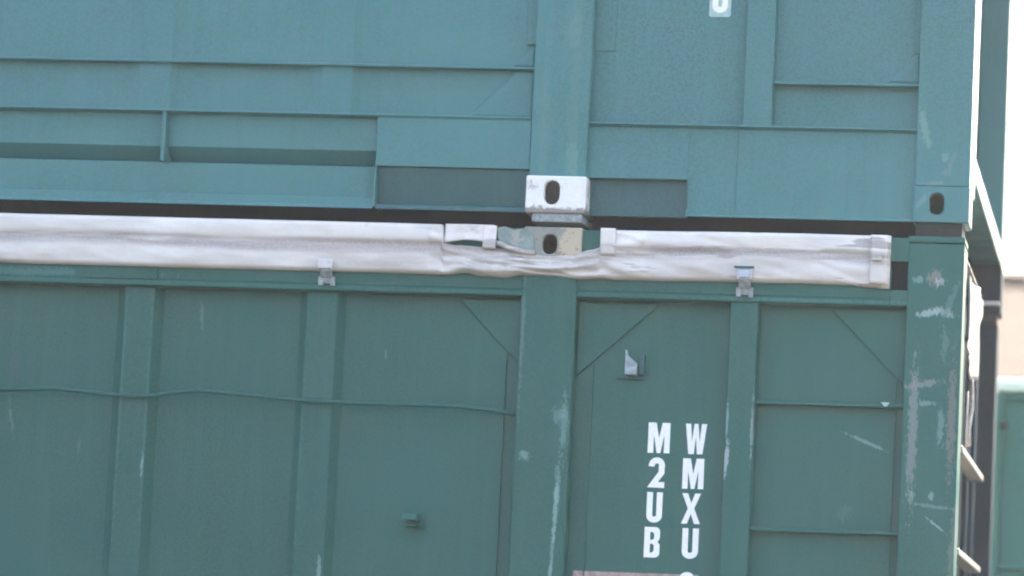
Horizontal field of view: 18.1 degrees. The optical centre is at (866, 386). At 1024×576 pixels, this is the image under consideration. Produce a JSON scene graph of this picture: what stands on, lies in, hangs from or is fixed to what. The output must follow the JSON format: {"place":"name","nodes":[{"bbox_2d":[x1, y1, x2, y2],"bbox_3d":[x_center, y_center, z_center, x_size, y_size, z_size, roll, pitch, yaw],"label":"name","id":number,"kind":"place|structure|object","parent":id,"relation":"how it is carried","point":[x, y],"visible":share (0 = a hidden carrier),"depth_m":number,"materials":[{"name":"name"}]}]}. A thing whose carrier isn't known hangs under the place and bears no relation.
{"place":"outdoors","nodes":[
{"label":"outdoors","id":0,"kind":"place"},
{"bbox_2d":[0,226,998,575],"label":"shipping container","id":1,"kind":"object","parent":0,"point":[206,422],"visible":0.98,"depth_m":10.12,"materials":[{"name":"teal metal"}]},
{"bbox_2d":[318,259,335,285],"bbox_3d":[-1.726,-0.364,10.155,0.054,0.083,0.044,2,-6,5],"label":"tie down","id":2,"kind":"object","parent":1,"relation":"attached to","point":[326,276],"visible":1,"depth_m":10.15,"materials":[{"name":"silver metal"}]},
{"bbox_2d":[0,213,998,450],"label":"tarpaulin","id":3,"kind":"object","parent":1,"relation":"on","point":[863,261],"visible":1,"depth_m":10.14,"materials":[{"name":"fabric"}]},
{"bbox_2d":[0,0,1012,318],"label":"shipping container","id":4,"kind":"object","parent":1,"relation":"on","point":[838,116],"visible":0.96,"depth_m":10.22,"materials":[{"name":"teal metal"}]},
{"bbox_2d":[734,265,753,297],"bbox_3d":[-0.385,-0.332,10.031,0.064,0.097,0.054,2,-6,5],"label":"tie down","id":5,"kind":"object","parent":1,"relation":"attached to","point":[744,275],"visible":1,"depth_m":10.02,"materials":[{"name":"grey metal"}]},
{"bbox_2d":[956,341,978,575],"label":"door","id":6,"kind":"structure","parent":1,"relation":"in","point":[965,513],"depth_m":11.49,"materials":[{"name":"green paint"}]},
{"bbox_2d":[991,392,1023,575],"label":"shipping container","id":7,"kind":"object","parent":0,"point":[1007,558],"visible":1,"depth_m":13.55,"materials":[{"name":"teal metal"}]},
{"bbox_2d":[998,378,1023,392],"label":"tarpaulin","id":8,"kind":"object","parent":7,"relation":"on","point":[1010,385],"visible":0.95,"depth_m":13.55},
{"bbox_2d":[997,271,1023,392],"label":"house","id":9,"kind":"structure","parent":0,"point":[1011,345],"depth_m":29.38,"materials":[{"name":"beige paint"}]},
{"bbox_2d":[1003,0,1023,270],"label":"sky","id":10,"kind":"structure","parent":0,"point":[1014,210],"materials":[{"name":"white"}]}
]}

